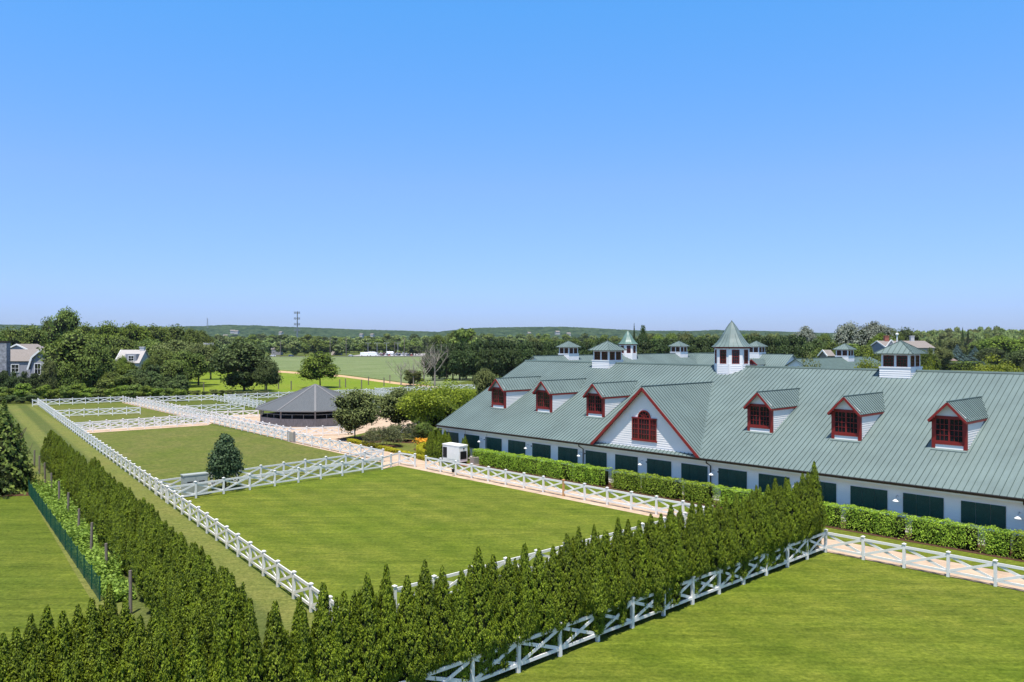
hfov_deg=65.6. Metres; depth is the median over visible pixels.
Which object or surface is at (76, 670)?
arborvitae
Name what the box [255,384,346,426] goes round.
round pavilion
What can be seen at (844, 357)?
green roofed building
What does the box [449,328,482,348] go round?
tree
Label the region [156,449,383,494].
cross rail fence
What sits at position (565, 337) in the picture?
tree
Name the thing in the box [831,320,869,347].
silver tree
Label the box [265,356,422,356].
road
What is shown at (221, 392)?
shrub
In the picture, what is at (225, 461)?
tree
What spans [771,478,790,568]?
arborvitae
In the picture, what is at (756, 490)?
arborvitae
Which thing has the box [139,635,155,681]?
arborvitae
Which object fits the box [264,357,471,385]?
crop field
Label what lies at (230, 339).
tree
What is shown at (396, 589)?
cross rail fence
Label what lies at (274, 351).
house
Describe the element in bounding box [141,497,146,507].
arborvitae
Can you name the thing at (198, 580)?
arborvitae
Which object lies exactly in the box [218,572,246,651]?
arborvitae
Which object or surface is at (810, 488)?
arborvitae
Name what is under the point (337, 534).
paddock lawn
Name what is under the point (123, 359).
tree
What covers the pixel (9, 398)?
shrub
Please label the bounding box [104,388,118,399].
shrub
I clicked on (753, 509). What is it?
arborvitae
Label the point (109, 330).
tree
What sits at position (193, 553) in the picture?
arborvitae
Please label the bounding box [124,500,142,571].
arborvitae
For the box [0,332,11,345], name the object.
tree
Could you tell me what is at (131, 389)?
shrub
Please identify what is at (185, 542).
arborvitae
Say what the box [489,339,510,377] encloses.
tree
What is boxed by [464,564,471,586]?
arborvitae
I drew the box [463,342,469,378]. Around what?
tree
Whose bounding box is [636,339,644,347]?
tree
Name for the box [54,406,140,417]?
cross rail fence
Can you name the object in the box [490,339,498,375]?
tree
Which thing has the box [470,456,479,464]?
air conditioner
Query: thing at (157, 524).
arborvitae
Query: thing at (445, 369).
tree
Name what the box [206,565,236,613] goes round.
arborvitae
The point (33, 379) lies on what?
tree
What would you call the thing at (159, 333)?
tree
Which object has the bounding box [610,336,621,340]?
tree
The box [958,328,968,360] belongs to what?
conifer tree
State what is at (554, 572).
arborvitae
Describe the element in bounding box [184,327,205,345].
tree
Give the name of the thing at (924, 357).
tree
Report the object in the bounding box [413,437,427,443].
flower bed
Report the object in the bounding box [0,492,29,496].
mulch edge
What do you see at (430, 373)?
tree
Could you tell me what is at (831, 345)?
tree
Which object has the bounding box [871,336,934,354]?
house
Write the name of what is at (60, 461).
arborvitae
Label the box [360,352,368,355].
parked truck
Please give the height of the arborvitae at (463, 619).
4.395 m
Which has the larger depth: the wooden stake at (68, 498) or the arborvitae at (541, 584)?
the wooden stake at (68, 498)
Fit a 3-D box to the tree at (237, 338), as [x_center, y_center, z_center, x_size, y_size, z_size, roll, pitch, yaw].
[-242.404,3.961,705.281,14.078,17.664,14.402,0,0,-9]
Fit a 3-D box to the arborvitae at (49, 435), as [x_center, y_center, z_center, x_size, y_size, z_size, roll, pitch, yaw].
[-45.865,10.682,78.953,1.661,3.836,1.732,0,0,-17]
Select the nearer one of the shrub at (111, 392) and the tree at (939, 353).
the shrub at (111, 392)
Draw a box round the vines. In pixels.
[26,477,136,601]
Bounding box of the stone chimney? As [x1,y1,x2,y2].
[0,341,10,375]
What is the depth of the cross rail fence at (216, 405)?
142.46 m
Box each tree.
[0,326,32,345]
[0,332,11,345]
[0,370,9,386]
[0,399,43,494]
[0,463,16,498]
[3,371,17,388]
[9,414,24,440]
[14,423,42,487]
[15,371,30,389]
[17,323,47,347]
[24,373,39,388]
[34,328,118,382]
[36,374,43,387]
[38,359,59,388]
[39,316,53,344]
[42,305,83,345]
[53,361,81,389]
[74,322,97,336]
[75,341,115,387]
[78,379,91,387]
[91,320,126,346]
[94,372,118,388]
[104,335,138,359]
[106,375,138,387]
[113,361,133,374]
[116,355,127,363]
[117,321,153,347]
[123,369,140,377]
[127,360,134,369]
[132,372,147,390]
[133,338,163,352]
[134,364,163,377]
[139,357,150,370]
[144,371,162,387]
[145,323,172,344]
[148,348,175,365]
[149,339,195,353]
[149,353,161,368]
[153,376,173,388]
[158,359,189,380]
[163,349,209,380]
[165,323,196,345]
[165,374,191,392]
[181,342,214,384]
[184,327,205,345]
[199,330,216,342]
[204,433,246,487]
[206,342,219,378]
[209,339,273,391]
[214,335,227,344]
[214,339,222,352]
[224,336,234,343]
[231,336,243,343]
[243,334,260,343]
[251,357,283,390]
[256,333,265,340]
[256,344,266,351]
[259,337,275,354]
[264,335,279,341]
[273,341,288,353]
[274,334,287,341]
[281,336,302,349]
[286,341,302,355]
[295,351,340,385]
[298,334,313,342]
[301,342,309,354]
[308,338,320,353]
[316,340,333,354]
[327,336,338,343]
[330,387,380,438]
[331,344,345,354]
[336,337,354,343]
[340,336,353,354]
[354,344,362,352]
[359,338,369,350]
[360,342,372,351]
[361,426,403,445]
[366,339,382,351]
[370,343,381,351]
[373,386,417,424]
[380,333,395,342]
[381,342,390,352]
[383,339,398,349]
[385,358,406,384]
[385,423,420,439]
[389,341,399,351]
[395,336,409,350]
[395,378,455,424]
[398,341,409,351]
[402,359,419,384]
[405,345,422,355]
[407,351,436,378]
[408,333,420,340]
[414,422,434,437]
[417,336,429,343]
[417,399,460,429]
[419,340,449,384]
[420,346,444,380]
[421,337,431,351]
[427,377,475,407]
[428,334,445,349]
[438,343,454,379]
[446,330,456,343]
[447,343,458,378]
[448,341,467,380]
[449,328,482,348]
[461,386,477,397]
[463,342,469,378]
[464,342,481,380]
[471,367,498,394]
[474,340,483,375]
[475,339,493,372]
[481,334,494,347]
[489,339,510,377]
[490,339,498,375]
[502,338,516,345]
[503,339,509,373]
[505,340,521,373]
[513,333,525,339]
[515,338,526,342]
[516,342,523,350]
[518,340,534,363]
[525,333,534,339]
[525,337,540,343]
[529,341,535,348]
[533,341,546,355]
[539,337,555,342]
[541,334,552,339]
[542,340,550,351]
[543,340,558,354]
[552,336,559,341]
[559,334,571,340]
[576,342,587,354]
[577,333,590,342]
[587,341,596,354]
[594,338,603,344]
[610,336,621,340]
[634,339,642,353]
[635,333,652,340]
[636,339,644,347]
[638,325,647,342]
[641,340,652,353]
[651,338,666,352]
[663,333,679,340]
[664,338,677,352]
[679,331,695,343]
[681,339,693,352]
[688,337,696,348]
[692,338,708,352]
[701,337,710,348]
[707,337,716,351]
[747,336,758,343]
[748,332,762,340]
[761,336,775,353]
[762,332,777,338]
[770,335,790,353]
[783,336,790,345]
[786,334,804,357]
[791,325,816,342]
[796,336,806,354]
[801,338,827,356]
[801,351,820,366]
[810,347,824,357]
[820,333,833,345]
[823,339,842,355]
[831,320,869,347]
[849,343,859,355]
[854,348,880,368]
[857,345,877,357]
[859,321,893,344]
[867,332,895,345]
[873,354,880,361]
[889,328,904,340]
[898,326,922,340]
[920,350,933,368]
[922,357,938,369]
[923,347,940,369]
[926,336,936,344]
[931,344,946,360]
[936,333,944,338]
[940,347,953,369]
[941,338,968,353]
[945,328,952,333]
[952,344,970,362]
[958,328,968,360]
[966,331,971,356]
[966,346,986,363]
[967,338,984,354]
[968,353,1021,371]
[969,335,977,342]
[973,347,1006,366]
[974,333,984,339]
[977,335,1018,363]
[993,325,1000,331]
[1000,350,1023,369]
[1006,333,1017,341]
[1007,337,1023,353]
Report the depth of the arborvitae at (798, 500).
45.35 m
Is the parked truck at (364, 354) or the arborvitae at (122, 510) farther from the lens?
the parked truck at (364, 354)
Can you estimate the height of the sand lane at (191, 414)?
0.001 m
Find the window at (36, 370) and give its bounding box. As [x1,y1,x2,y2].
[34,363,40,374]
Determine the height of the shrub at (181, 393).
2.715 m
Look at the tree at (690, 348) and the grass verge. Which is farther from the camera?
the tree at (690, 348)
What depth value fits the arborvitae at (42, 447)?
79.88 m
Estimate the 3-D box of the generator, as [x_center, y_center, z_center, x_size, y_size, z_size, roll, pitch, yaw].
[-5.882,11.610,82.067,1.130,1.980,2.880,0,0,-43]
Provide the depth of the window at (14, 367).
183.93 m
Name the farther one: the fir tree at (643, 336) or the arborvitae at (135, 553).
the fir tree at (643, 336)
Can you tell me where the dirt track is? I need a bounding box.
[215,370,435,387]
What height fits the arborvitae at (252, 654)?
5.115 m
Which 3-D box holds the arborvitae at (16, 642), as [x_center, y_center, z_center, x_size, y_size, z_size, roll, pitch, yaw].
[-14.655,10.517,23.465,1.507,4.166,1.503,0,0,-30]
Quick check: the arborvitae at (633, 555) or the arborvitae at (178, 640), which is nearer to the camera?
the arborvitae at (178, 640)
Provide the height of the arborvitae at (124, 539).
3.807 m
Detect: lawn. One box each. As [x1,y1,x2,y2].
[0,496,97,641]
[163,466,658,681]
[344,429,434,461]
[495,552,1023,681]
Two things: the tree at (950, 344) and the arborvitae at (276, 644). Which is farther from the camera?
the tree at (950, 344)
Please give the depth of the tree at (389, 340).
847.31 m
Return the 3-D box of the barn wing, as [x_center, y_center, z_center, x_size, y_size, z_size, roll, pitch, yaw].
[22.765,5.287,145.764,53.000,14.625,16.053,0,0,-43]
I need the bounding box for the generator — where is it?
[442,442,467,464]
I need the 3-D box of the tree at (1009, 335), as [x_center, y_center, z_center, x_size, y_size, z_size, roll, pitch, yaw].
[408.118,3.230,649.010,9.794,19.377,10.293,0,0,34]
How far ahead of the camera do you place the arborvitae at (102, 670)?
20.48 m
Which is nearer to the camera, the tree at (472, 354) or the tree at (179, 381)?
the tree at (179, 381)
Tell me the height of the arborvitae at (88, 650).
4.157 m
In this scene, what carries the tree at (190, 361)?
on the meadow
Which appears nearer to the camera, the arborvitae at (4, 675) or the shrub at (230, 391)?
the arborvitae at (4, 675)
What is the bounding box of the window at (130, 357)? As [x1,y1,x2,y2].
[128,355,133,360]
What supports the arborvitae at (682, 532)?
on the ground at (200, 402)
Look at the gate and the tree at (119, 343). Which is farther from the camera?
the tree at (119, 343)
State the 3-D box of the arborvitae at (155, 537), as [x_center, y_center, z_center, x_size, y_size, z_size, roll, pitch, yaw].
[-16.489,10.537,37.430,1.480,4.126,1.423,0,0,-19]
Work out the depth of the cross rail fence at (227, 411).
129.72 m
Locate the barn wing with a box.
[529,330,713,363]
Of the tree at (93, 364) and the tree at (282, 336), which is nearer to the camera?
the tree at (93, 364)
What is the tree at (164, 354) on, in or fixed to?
on the ground at (200, 402)
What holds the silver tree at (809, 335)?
on the ground at (200, 402)
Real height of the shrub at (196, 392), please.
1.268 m
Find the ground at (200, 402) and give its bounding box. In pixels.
[0,350,1023,681]
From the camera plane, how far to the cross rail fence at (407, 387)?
198.62 m
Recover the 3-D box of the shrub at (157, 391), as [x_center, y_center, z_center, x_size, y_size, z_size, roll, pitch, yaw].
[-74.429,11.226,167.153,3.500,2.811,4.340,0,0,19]
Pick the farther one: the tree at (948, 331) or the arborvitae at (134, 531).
the tree at (948, 331)
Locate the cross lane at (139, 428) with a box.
[87,422,212,432]
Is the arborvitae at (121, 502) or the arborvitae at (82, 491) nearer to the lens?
the arborvitae at (121, 502)
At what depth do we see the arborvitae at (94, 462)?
59.66 m
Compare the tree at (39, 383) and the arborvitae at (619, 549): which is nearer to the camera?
the arborvitae at (619, 549)
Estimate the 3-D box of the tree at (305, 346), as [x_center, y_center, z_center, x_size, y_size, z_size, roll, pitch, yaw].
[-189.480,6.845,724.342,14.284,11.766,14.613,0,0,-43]
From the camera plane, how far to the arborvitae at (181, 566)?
33.32 m
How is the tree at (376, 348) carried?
on the ground at (200, 402)
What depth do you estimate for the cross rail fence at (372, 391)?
181.26 m
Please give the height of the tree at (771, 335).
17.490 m
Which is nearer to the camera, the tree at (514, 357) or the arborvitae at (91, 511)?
the arborvitae at (91, 511)
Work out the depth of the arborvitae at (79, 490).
56.98 m
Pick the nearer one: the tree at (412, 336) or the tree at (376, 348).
the tree at (376, 348)
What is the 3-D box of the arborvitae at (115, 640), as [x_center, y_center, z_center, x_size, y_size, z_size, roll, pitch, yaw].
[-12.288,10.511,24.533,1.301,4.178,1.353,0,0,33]
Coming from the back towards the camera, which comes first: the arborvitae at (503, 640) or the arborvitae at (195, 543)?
the arborvitae at (195, 543)
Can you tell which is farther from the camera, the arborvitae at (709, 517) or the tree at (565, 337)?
the tree at (565, 337)
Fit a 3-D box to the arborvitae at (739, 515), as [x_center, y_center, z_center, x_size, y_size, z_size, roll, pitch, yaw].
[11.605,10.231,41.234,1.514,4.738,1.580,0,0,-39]
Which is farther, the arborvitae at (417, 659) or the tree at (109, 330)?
the tree at (109, 330)
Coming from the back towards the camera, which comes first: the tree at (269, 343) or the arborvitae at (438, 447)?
the tree at (269, 343)
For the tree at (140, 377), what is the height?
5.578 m
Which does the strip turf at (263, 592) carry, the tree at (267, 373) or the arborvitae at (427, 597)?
the arborvitae at (427, 597)
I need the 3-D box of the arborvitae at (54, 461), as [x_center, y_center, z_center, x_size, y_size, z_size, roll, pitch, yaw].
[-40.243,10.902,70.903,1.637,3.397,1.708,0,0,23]
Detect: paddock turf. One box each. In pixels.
[33,403,195,431]
[84,425,376,496]
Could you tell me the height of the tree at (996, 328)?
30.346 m
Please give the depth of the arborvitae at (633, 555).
35.03 m
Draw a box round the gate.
[287,430,294,442]
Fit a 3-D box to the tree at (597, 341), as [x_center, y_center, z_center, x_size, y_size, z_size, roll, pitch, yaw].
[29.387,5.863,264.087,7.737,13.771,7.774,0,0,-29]
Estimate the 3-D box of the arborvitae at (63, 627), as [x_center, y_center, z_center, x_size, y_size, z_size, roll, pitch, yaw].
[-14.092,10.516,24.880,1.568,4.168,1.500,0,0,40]
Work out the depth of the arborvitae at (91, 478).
54.71 m
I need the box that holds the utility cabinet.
[180,472,208,496]
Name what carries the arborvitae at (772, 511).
on the ground at (200, 402)
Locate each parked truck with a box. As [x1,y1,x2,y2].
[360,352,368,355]
[369,352,377,355]
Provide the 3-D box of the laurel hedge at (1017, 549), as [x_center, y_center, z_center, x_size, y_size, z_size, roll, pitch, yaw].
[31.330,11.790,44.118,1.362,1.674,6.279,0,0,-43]
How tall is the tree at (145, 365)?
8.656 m
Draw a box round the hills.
[0,324,926,340]
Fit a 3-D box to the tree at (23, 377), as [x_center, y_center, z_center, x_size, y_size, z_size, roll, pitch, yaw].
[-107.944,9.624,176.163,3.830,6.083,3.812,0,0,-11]
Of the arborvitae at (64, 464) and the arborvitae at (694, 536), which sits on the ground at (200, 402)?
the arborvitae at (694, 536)
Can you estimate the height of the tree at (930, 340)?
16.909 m
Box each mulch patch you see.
[337,437,362,439]
[370,445,402,447]
[393,440,416,442]
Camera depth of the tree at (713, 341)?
250.34 m
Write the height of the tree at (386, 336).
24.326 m
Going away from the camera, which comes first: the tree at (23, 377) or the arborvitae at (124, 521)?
the arborvitae at (124, 521)
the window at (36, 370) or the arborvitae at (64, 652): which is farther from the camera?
the window at (36, 370)
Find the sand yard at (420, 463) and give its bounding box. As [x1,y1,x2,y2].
[215,411,439,470]
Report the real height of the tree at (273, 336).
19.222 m
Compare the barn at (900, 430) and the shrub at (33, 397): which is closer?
the barn at (900, 430)
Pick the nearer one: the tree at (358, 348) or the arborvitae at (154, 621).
the arborvitae at (154, 621)
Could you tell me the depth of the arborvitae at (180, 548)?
33.92 m
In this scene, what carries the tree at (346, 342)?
on the ground at (200, 402)
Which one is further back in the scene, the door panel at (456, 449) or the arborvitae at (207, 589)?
the door panel at (456, 449)
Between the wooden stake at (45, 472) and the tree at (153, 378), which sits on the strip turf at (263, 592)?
the wooden stake at (45, 472)
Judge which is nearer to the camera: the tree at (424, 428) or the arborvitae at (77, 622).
the arborvitae at (77, 622)
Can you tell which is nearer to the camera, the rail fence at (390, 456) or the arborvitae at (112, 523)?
the arborvitae at (112, 523)
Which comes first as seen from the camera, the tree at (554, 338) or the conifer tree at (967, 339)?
the conifer tree at (967, 339)
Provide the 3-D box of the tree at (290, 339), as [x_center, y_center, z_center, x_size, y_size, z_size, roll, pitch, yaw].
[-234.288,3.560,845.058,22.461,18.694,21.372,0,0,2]
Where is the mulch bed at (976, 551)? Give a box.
[477,464,1023,561]
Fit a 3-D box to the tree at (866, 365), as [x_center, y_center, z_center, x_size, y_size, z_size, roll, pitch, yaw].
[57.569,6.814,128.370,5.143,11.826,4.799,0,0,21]
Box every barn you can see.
[435,320,1023,549]
[696,341,795,365]
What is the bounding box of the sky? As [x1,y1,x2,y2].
[0,0,1023,332]
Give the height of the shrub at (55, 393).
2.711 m
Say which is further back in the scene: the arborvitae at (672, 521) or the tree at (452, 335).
the tree at (452, 335)
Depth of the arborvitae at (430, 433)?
85.24 m
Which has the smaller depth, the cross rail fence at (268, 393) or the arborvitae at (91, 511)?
the arborvitae at (91, 511)
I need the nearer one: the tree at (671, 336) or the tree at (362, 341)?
the tree at (671, 336)
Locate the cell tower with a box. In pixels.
[294,311,299,336]
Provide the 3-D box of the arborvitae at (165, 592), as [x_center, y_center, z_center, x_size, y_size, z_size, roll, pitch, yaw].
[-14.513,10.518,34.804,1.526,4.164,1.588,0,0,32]
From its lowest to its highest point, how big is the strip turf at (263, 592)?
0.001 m
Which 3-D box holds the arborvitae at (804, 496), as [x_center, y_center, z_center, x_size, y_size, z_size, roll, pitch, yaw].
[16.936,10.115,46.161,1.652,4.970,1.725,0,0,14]
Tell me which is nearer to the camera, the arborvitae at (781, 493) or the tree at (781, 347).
the arborvitae at (781, 493)
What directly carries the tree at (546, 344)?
on the ground at (200, 402)
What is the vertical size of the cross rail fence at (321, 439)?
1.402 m
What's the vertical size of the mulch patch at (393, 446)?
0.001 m
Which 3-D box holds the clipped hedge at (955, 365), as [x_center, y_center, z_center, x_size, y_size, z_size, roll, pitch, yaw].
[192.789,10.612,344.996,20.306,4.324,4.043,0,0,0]
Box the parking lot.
[354,353,424,355]
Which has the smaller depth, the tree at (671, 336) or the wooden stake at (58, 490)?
the wooden stake at (58, 490)
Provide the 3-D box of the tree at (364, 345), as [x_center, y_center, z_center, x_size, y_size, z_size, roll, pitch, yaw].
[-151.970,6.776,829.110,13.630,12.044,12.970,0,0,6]
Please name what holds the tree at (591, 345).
on the ground at (200, 402)
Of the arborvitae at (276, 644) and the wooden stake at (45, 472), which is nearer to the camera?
the arborvitae at (276, 644)
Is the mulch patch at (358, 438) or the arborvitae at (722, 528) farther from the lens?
the mulch patch at (358, 438)
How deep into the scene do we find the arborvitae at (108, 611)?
26.33 m
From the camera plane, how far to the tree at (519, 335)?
1137.39 m
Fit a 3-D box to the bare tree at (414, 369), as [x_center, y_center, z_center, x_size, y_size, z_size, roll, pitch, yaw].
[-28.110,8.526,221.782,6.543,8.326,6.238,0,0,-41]
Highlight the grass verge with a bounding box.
[457,467,1023,574]
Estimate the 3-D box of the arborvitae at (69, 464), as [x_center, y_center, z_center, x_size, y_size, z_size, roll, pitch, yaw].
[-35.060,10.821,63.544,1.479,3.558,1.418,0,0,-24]
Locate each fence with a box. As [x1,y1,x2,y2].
[28,480,100,601]
[32,396,122,405]
[37,398,349,622]
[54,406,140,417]
[72,413,198,431]
[75,415,208,431]
[123,396,289,440]
[136,394,214,401]
[136,396,290,434]
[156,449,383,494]
[165,455,382,502]
[171,403,244,411]
[212,410,258,418]
[213,394,257,407]
[224,388,366,398]
[224,394,265,406]
[291,425,353,436]
[295,432,383,461]
[366,389,389,395]
[375,388,390,393]
[377,384,474,391]
[381,452,400,469]
[392,507,704,608]
[398,451,415,466]
[400,529,827,681]
[425,455,712,514]
[824,529,1023,586]
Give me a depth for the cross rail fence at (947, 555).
43.15 m
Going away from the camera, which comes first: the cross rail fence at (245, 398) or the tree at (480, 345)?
the cross rail fence at (245, 398)
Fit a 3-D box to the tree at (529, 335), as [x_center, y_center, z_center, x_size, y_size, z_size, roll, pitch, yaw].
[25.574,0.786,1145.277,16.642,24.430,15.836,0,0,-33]
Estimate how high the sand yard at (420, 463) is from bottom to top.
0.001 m
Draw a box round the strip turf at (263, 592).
[0,405,314,648]
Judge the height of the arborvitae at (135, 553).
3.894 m
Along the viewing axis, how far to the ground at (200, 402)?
80.42 m
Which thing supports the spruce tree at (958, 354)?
on the ground at (200, 402)
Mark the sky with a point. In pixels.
(821, 166)
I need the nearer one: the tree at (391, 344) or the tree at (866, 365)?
the tree at (866, 365)
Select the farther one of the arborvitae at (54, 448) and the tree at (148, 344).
the tree at (148, 344)
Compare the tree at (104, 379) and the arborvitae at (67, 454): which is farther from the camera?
the tree at (104, 379)
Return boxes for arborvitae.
[0,632,22,667]
[0,664,12,681]
[7,649,22,681]
[8,627,27,662]
[18,657,26,681]
[20,653,41,681]
[22,613,40,656]
[34,639,57,681]
[38,604,57,668]
[40,437,45,463]
[41,430,51,463]
[44,636,73,681]
[45,433,57,469]
[47,438,55,469]
[48,610,80,670]
[49,436,59,472]
[51,444,62,479]
[52,438,67,464]
[54,446,64,481]
[55,446,67,482]
[58,660,73,681]
[60,448,70,489]
[61,444,76,472]
[62,448,76,490]
[63,454,74,493]
[65,455,78,496]
[68,456,86,499]
[70,604,86,645]
[70,650,96,681]
[71,654,84,681]
[72,457,86,504]
[72,461,85,505]
[76,464,87,512]
[78,628,98,679]
[79,462,91,510]
[79,597,105,648]
[80,467,94,515]
[81,469,92,517]
[82,467,95,513]
[83,469,100,523]
[88,478,100,525]
[89,643,118,681]
[91,476,106,523]
[92,457,100,466]
[92,470,105,526]
[93,480,109,533]
[95,460,104,469]
[95,639,115,681]
[96,484,116,546]
[97,481,116,541]
[98,583,118,640]
[104,486,121,547]
[106,492,121,548]
[106,598,135,642]
[106,615,125,667]
[108,473,116,485]
[109,511,117,556]
[111,494,129,560]
[112,490,125,531]
[113,491,130,547]
[115,499,133,568]
[117,633,149,681]
[119,505,135,571]
[119,642,128,665]
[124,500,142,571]
[125,508,142,577]
[129,505,156,576]
[130,491,137,501]
[131,513,149,582]
[133,513,154,586]
[133,614,152,661]
[135,517,154,597]
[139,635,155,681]
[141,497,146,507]
[141,515,167,578]
[143,528,165,610]
[147,606,160,637]
[149,503,158,516]
[150,616,182,681]
[151,521,166,549]
[151,526,174,616]
[153,623,160,648]
[156,536,176,618]
[160,534,180,617]
[165,535,186,626]
[168,547,190,620]
[168,599,189,638]
[169,620,187,668]
[172,626,209,681]
[176,545,206,601]
[178,556,204,628]
[184,536,192,548]
[185,541,202,570]
[185,607,209,670]
[186,555,216,624]
[197,565,215,620]
[199,545,208,562]
[201,599,217,669]
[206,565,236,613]
[207,602,243,681]
[213,568,239,618]
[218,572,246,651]
[235,598,272,681]
[261,600,294,681]
[289,595,317,681]
[310,582,348,681]
[338,591,366,681]
[350,572,392,681]
[375,564,407,681]
[396,575,429,681]
[413,559,449,681]
[425,431,431,455]
[427,430,436,457]
[433,430,443,458]
[433,565,462,681]
[444,433,451,442]
[450,569,481,681]
[461,436,470,457]
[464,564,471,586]
[467,546,500,676]
[490,554,515,676]
[503,556,527,670]
[512,558,518,582]
[516,542,542,664]
[532,548,557,659]
[544,545,570,653]
[557,533,585,648]
[568,526,595,639]
[586,523,599,557]
[586,535,612,639]
[597,531,622,633]
[610,517,634,629]
[623,519,645,624]
[633,519,654,620]
[643,513,669,616]
[657,514,678,605]
[665,504,689,607]
[677,508,695,604]
[685,500,708,594]
[695,500,715,593]
[703,494,726,593]
[714,502,732,585]
[721,496,742,586]
[731,493,751,583]
[740,495,758,574]
[746,489,766,577]
[749,486,774,574]
[754,485,757,498]
[763,484,784,571]
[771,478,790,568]
[778,485,795,565]
[783,479,803,557]
[793,482,808,560]
[796,472,818,557]
[805,471,822,548]
[809,460,828,549]
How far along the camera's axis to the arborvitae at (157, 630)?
23.43 m
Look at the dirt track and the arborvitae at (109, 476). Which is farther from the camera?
the dirt track
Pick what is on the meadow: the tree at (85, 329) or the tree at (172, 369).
the tree at (172, 369)
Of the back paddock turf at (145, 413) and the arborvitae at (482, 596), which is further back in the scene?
the back paddock turf at (145, 413)
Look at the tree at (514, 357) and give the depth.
250.97 m
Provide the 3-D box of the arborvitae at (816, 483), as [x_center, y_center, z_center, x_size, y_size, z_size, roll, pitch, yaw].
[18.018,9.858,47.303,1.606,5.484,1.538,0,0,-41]
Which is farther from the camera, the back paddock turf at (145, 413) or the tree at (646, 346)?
the tree at (646, 346)
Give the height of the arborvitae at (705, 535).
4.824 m
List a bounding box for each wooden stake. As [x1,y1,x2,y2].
[38,456,39,473]
[44,463,45,482]
[58,481,59,501]
[67,492,69,512]
[77,508,79,528]
[90,522,92,550]
[105,543,107,568]
[129,570,131,613]
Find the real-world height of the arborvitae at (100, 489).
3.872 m
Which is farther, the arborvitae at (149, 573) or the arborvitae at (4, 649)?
the arborvitae at (149, 573)
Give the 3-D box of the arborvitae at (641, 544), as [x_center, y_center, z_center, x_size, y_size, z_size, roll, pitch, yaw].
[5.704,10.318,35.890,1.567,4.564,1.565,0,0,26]
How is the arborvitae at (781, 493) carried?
on the ground at (200, 402)
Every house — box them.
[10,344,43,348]
[10,346,51,396]
[116,347,149,368]
[271,346,282,354]
[817,350,834,357]
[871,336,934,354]
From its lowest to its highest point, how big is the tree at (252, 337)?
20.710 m
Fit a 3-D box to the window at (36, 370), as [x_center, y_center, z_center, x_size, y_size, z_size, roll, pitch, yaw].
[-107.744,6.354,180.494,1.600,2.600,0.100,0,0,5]
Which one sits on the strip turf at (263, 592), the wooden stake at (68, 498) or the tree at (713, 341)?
the wooden stake at (68, 498)
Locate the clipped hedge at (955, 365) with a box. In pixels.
[939,361,980,369]
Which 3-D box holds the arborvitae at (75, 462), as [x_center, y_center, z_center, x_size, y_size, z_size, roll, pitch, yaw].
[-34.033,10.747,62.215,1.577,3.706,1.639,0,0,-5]
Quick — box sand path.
[399,465,1023,590]
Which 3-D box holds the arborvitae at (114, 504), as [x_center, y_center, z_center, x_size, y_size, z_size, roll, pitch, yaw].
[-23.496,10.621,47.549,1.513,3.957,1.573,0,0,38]
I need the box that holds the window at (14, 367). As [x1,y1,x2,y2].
[11,364,18,371]
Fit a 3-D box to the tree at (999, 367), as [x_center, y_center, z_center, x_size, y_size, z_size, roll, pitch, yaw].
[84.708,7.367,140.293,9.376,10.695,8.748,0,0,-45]
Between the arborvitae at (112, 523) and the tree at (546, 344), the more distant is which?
the tree at (546, 344)
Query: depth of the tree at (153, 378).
178.87 m
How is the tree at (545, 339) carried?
on the ground at (200, 402)
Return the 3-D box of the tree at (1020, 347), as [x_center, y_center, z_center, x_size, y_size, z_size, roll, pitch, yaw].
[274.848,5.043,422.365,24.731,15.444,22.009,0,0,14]
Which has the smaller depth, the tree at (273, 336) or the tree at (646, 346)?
the tree at (646, 346)
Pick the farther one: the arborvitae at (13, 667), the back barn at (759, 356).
the back barn at (759, 356)
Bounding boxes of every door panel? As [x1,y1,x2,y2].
[447,446,450,458]
[451,447,454,459]
[455,448,458,460]
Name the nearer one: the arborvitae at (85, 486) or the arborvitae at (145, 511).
the arborvitae at (145, 511)
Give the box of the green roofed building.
[785,343,880,368]
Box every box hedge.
[347,438,429,460]
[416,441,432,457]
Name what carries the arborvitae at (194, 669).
on the strip turf at (263, 592)
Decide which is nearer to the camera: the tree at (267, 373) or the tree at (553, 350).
the tree at (267, 373)
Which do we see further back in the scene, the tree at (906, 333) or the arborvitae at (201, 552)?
the tree at (906, 333)
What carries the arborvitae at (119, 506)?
on the strip turf at (263, 592)
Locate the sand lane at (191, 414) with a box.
[122,402,273,437]
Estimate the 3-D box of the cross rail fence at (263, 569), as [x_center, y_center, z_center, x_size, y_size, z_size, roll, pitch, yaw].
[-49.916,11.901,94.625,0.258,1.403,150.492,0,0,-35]
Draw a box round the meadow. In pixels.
[188,370,403,395]
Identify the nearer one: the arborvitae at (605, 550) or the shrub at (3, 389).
the arborvitae at (605, 550)
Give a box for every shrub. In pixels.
[0,387,7,396]
[1,388,18,396]
[2,395,17,402]
[13,383,31,397]
[13,397,28,402]
[22,395,41,402]
[25,389,40,395]
[36,384,52,400]
[47,388,62,398]
[59,385,73,399]
[67,383,86,399]
[80,387,96,400]
[92,388,106,400]
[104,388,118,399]
[115,385,129,399]
[125,384,141,399]
[136,385,155,398]
[146,388,163,400]
[159,388,173,399]
[169,388,187,399]
[190,390,200,394]
[209,389,217,394]
[217,390,225,394]
[224,389,235,393]
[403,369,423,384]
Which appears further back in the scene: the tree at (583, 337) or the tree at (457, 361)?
the tree at (583, 337)
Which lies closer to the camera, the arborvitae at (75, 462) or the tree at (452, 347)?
the arborvitae at (75, 462)
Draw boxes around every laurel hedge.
[472,448,613,485]
[611,469,714,503]
[712,484,1014,556]
[1010,529,1023,559]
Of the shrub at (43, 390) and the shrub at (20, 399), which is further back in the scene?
the shrub at (43, 390)
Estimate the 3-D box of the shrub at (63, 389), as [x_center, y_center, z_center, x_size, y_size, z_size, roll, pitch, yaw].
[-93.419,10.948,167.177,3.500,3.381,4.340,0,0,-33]

